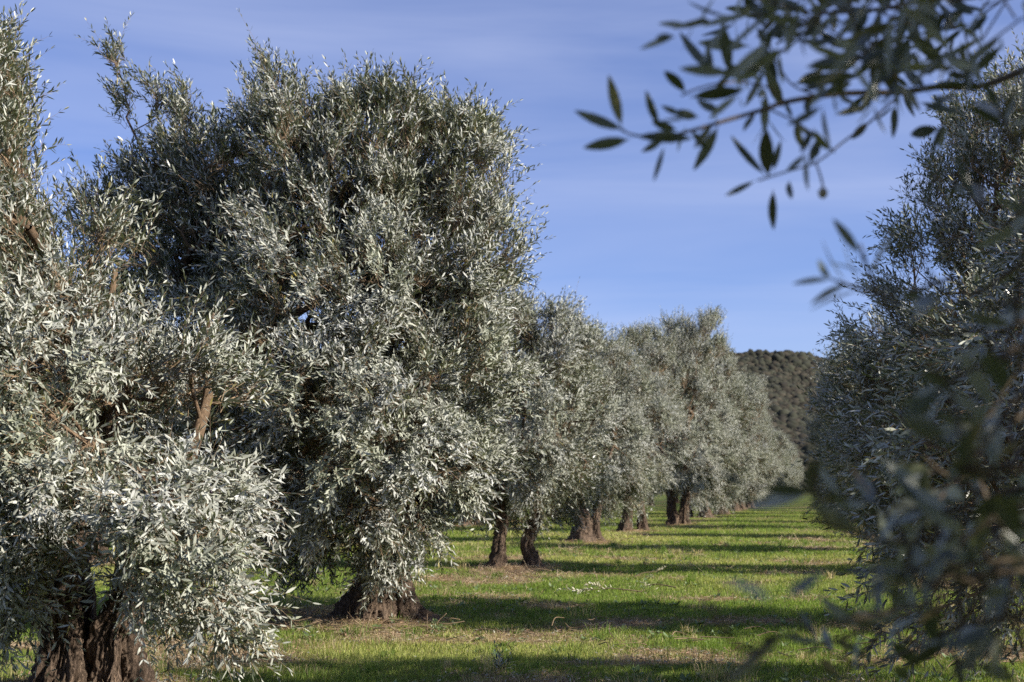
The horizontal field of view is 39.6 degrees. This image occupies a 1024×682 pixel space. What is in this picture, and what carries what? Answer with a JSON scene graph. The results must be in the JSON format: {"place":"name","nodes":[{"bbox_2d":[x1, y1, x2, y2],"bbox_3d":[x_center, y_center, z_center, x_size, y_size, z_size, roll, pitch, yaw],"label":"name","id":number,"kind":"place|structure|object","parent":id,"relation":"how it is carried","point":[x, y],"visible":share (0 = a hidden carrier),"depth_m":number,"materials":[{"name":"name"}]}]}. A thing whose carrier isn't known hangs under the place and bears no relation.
{"place":"outdoors","nodes":[
{"label":"outdoors","id":0,"kind":"place"},
{"bbox_2d":[0,0,1023,377],"label":"sky","id":1,"kind":"structure","parent":0,"point":[638,245],"materials":[{"name":"blue"}]},
{"bbox_2d":[0,491,1023,681],"bbox_3d":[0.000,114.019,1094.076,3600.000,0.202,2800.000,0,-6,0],"label":"ground","id":2,"kind":"structure","parent":0,"point":[798,504],"depth_m":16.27,"materials":[{"name":"green plant"}]},
{"bbox_2d":[32,272,218,562],"bbox_3d":[-8.463,1.484,28.259,5.959,6.010,5.496,-5,-8,43],"label":"olive tree","id":3,"kind":"object","parent":2,"relation":"on","point":[106,548],"visible":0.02,"depth_m":27.45,"materials":[{"name":"green plant"}]},
{"bbox_2d":[0,1,319,681],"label":"olive tree","id":4,"kind":"object","parent":2,"relation":"on","point":[53,492],"visible":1,"depth_m":9.43,"materials":[{"name":"green plant"}]},
{"bbox_2d":[260,609,299,627],"bbox_3d":[-2.505,2.995,15.423,0.450,0.225,0.316,0,-6,0],"label":"tall weed","id":5,"kind":"object","parent":2,"relation":"on","point":[279,619],"visible":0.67,"depth_m":15.40,"materials":[{"name":"green plant"}]},
{"bbox_2d":[205,397,359,530],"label":"olive tree","id":6,"kind":"object","parent":2,"relation":"on","point":[260,463],"depth_m":35.67,"materials":[{"name":"green plant"}]},
{"bbox_2d":[52,9,555,624],"bbox_3d":[-2.492,-0.331,16.096,6.044,7.257,4.669,0,-6,0],"label":"olive tree","id":7,"kind":"object","parent":2,"relation":"on","point":[246,229],"visible":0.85,"depth_m":15.51,"materials":[{"name":"green plant"}]},
{"bbox_2d":[290,611,463,636],"bbox_3d":[-1.422,2.925,14.737,1.844,0.222,1.043,0,-6,0],"label":"twig heap","id":8,"kind":"object","parent":2,"relation":"on","point":[384,627],"visible":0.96,"depth_m":14.80,"materials":[{"name":"brown wood"}]},
{"bbox_2d":[426,619,446,632],"bbox_3d":[-0.784,2.995,14.960,0.220,0.172,0.259,3,-7,-26],"label":"tall weed","id":9,"kind":"object","parent":2,"relation":"on","point":[435,627],"visible":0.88,"depth_m":14.94,"materials":[{"name":"green plant"}]},
{"bbox_2d":[456,404,519,525],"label":"olive tree","id":10,"kind":"object","parent":2,"relation":"on","point":[466,523],"visible":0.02,"depth_m":54.45,"materials":[{"name":"green plant"}]},
{"bbox_2d":[433,565,551,577],"bbox_3d":[-0.295,3.959,24.479,2.216,0.218,1.239,-1,-6,14],"label":"twig heap","id":11,"kind":"object","parent":2,"relation":"on","point":[495,571],"visible":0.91,"depth_m":24.42,"materials":[{"name":"brown wood"}]},
{"bbox_2d":[487,640,518,672],"bbox_3d":[-0.108,2.501,11.282,0.214,0.268,0.318,-4,-7,35],"label":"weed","id":12,"kind":"object","parent":2,"relation":"on","point":[501,661],"visible":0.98,"depth_m":11.30,"materials":[{"name":"green plant"}]},
{"bbox_2d":[0,533,1023,681],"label":"weeds","id":13,"kind":"object","parent":2,"relation":"on","point":[683,678],"visible":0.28,"depth_m":15.15,"materials":[{"name":"green plant"}]},
{"bbox_2d":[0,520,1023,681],"bbox_3d":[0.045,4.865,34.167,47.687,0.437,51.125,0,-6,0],"label":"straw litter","id":14,"kind":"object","parent":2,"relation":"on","point":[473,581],"visible":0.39,"depth_m":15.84,"materials":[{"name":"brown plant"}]},
{"bbox_2d":[409,272,633,567],"bbox_3d":[0.052,1.534,26.943,4.638,5.734,4.887,1,-6,-6],"label":"olive tree","id":15,"kind":"object","parent":2,"relation":"on","point":[561,345],"visible":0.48,"depth_m":26.35,"materials":[{"name":"green plant"}]},
{"bbox_2d":[524,432,575,516],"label":"olive tree","id":16,"kind":"object","parent":2,"relation":"on","point":[553,494],"visible":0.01,"depth_m":73.24,"materials":[{"name":"green plant"}]},
{"bbox_2d":[503,315,665,541],"bbox_3d":[1.970,2.367,38.882,4.747,6.486,4.737,0,-6,0],"label":"olive tree","id":17,"kind":"object","parent":2,"relation":"on","point":[634,464],"visible":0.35,"depth_m":38.25,"materials":[{"name":"green plant"}]},
{"bbox_2d":[557,581,641,593],"bbox_3d":[1.248,3.571,20.327,1.228,0.282,0.503,0,-6,0],"label":"fallen branch","id":18,"kind":"object","parent":2,"relation":"on","point":[588,589],"visible":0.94,"depth_m":20.45,"materials":[{"name":"brown wood"}]},
{"bbox_2d":[383,613,876,651],"bbox_3d":[1.295,2.916,14.293,5.103,0.174,2.680,1,-6,-8],"label":"twig heap","id":19,"kind":"object","parent":2,"relation":"on","point":[613,636],"visible":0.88,"depth_m":13.97,"materials":[{"name":"brown wood"}]},
{"bbox_2d":[583,314,713,530],"bbox_3d":[4.240,2.819,48.547,5.049,7.642,5.476,2,-6,-17],"label":"olive tree","id":20,"kind":"object","parent":2,"relation":"on","point":[656,352],"visible":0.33,"depth_m":48.17,"materials":[{"name":"green plant"}]},
{"bbox_2d":[634,566,665,576],"bbox_3d":[2.302,3.796,23.296,0.618,0.238,0.209,3,-7,-27],"label":"fallen branch","id":21,"kind":"object","parent":2,"relation":"on","point":[662,568],"visible":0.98,"depth_m":23.29,"materials":[{"name":"beige wood"}]},
{"bbox_2d":[640,581,675,587],"bbox_3d":[2.147,3.709,21.275,0.604,0.254,0.164,-4,-7,32],"label":"fallen branch","id":22,"kind":"object","parent":2,"relation":"on","point":[657,584],"visible":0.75,"depth_m":21.30,"materials":[{"name":"wood"}]},
{"bbox_2d":[647,449,671,504],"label":"olive tree","id":23,"kind":"object","parent":2,"relation":"on","point":[652,502],"visible":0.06,"depth_m":118.81,"materials":[{"name":"green plant"}]},
{"bbox_2d":[664,444,680,502],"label":"olive tree","id":24,"kind":"object","parent":2,"relation":"on","point":[677,500],"visible":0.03,"depth_m":134.31,"materials":[{"name":"green plant"}]},
{"bbox_2d":[625,303,764,524],"bbox_3d":[7.002,2.951,57.089,6.111,9.141,5.636,0,-6,0],"label":"olive tree","id":25,"kind":"object","parent":2,"relation":"on","point":[703,475],"visible":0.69,"depth_m":56.29,"materials":[{"name":"green plant"}]},
{"bbox_2d":[650,322,764,517],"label":"olive tree","id":26,"kind":"object","parent":2,"relation":"on","point":[729,368],"visible":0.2,"depth_m":70.15,"materials":[{"name":"green plant"}]},
{"bbox_2d":[676,369,778,514],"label":"olive tree","id":27,"kind":"object","parent":2,"relation":"on","point":[762,461],"visible":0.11,"depth_m":78.62,"materials":[{"name":"green plant"}]},
{"bbox_2d":[701,371,784,510],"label":"olive tree","id":28,"kind":"object","parent":2,"relation":"on","point":[764,442],"visible":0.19,"depth_m":88.23,"materials":[{"name":"green plant"}]},
{"bbox_2d":[708,421,781,508],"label":"olive tree","id":29,"kind":"object","parent":2,"relation":"on","point":[743,506],"depth_m":96.69,"materials":[{"name":"green plant"}]},
{"bbox_2d":[727,421,779,507],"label":"olive tree","id":30,"kind":"object","parent":2,"relation":"on","point":[748,504],"visible":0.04,"depth_m":105.79,"materials":[{"name":"green plant"}]},
{"bbox_2d":[753,426,794,502],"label":"olive tree","id":31,"kind":"object","parent":2,"relation":"on","point":[781,441],"visible":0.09,"depth_m":114.92,"materials":[{"name":"green plant"}]},
{"bbox_2d":[761,429,792,478],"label":"olive tree","id":32,"kind":"object","parent":2,"relation":"on","point":[786,461],"visible":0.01,"depth_m":124.20,"materials":[{"name":"green plant"}]},
{"bbox_2d":[772,426,796,467],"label":"olive tree","id":33,"kind":"object","parent":2,"relation":"on","point":[790,454],"visible":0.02,"depth_m":145.19,"materials":[{"name":"green plant"}]},
{"bbox_2d":[774,432,796,493],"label":"olive tree","id":34,"kind":"object","parent":2,"relation":"on","point":[786,465],"visible":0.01,"depth_m":133.23,"materials":[{"name":"green plant"}]},
{"bbox_2d":[787,445,802,484],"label":"olive tree","id":35,"kind":"object","parent":2,"relation":"on","point":[796,477],"visible":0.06,"depth_m":163.64,"materials":[{"name":"green plant"}]},
{"bbox_2d":[789,443,800,483],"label":"olive tree","id":36,"kind":"object","parent":2,"relation":"on","point":[796,470],"visible":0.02,"depth_m":183.96,"materials":[{"name":"green plant"}]},
{"bbox_2d":[791,440,803,463],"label":"olive tree","id":37,"kind":"object","parent":2,"relation":"on","point":[797,459],"visible":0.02,"depth_m":213.53,"materials":[{"name":"green plant"}]},
{"bbox_2d":[574,0,1023,681],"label":"olive tree","id":38,"kind":"object","parent":2,"relation":"on","point":[946,552],"visible":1,"depth_m":2.34,"materials":[{"name":"green plant"}]},
{"bbox_2d":[793,458,805,485],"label":"olive tree","id":39,"kind":"object","parent":2,"relation":"on","point":[799,467],"visible":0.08,"depth_m":193.17,"materials":[{"name":"green plant"}]},
{"bbox_2d":[796,409,837,492],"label":"olive tree","id":40,"kind":"object","parent":2,"relation":"on","point":[812,441],"visible":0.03,"depth_m":52.74,"materials":[{"name":"green plant"}]},
{"bbox_2d":[801,409,836,466],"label":"olive tree","id":41,"kind":"object","parent":2,"relation":"on","point":[810,425],"visible":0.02,"depth_m":61.42,"materials":[{"name":"green plant"}]},
{"bbox_2d":[804,420,890,535],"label":"olive tree","id":42,"kind":"object","parent":2,"relation":"on","point":[825,462],"visible":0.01,"depth_m":42.94,"materials":[{"name":"green plant"}]},
{"bbox_2d":[803,343,936,538],"bbox_3d":[9.030,2.444,33.585,4.652,5.270,4.662,-2,-6,17],"label":"olive tree","id":43,"kind":"object","parent":2,"relation":"on","point":[828,427],"depth_m":33.97,"materials":[{"name":"green plant"}]},
{"bbox_2d":[778,635,1023,673],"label":"twig heap","id":44,"kind":"object","parent":2,"relation":"on","point":[943,651],"visible":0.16,"depth_m":12.41,"materials":[{"name":"brown wood"}]},
{"bbox_2d":[800,306,1012,574],"bbox_3d":[7.320,1.750,25.559,4.775,4.996,5.178,-4,-7,33],"label":"olive tree","id":45,"kind":"object","parent":2,"relation":"on","point":[835,364],"visible":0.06,"depth_m":25.61,"materials":[{"name":"green plant"}]},
{"bbox_2d":[790,26,1023,613],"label":"olive tree","id":46,"kind":"object","parent":2,"relation":"on","point":[968,146],"visible":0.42,"depth_m":15.53,"materials":[{"name":"green plant"}]},
{"bbox_2d":[802,145,1023,681],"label":"olive tree","id":47,"kind":"object","parent":2,"relation":"on","point":[1015,241],"visible":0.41,"depth_m":9.15,"materials":[{"name":"green plant"}]},
{"bbox_3d":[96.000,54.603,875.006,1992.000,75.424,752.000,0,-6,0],"label":"hill","id":48,"kind":"structure","parent":0,"visible":0},
{"bbox_2d":[695,348,836,489],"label":"woodland","id":49,"kind":"object","parent":48,"relation":"on","point":[787,371],"visible":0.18,"depth_m":728.51,"materials":[{"name":"green plant"}]}
]}

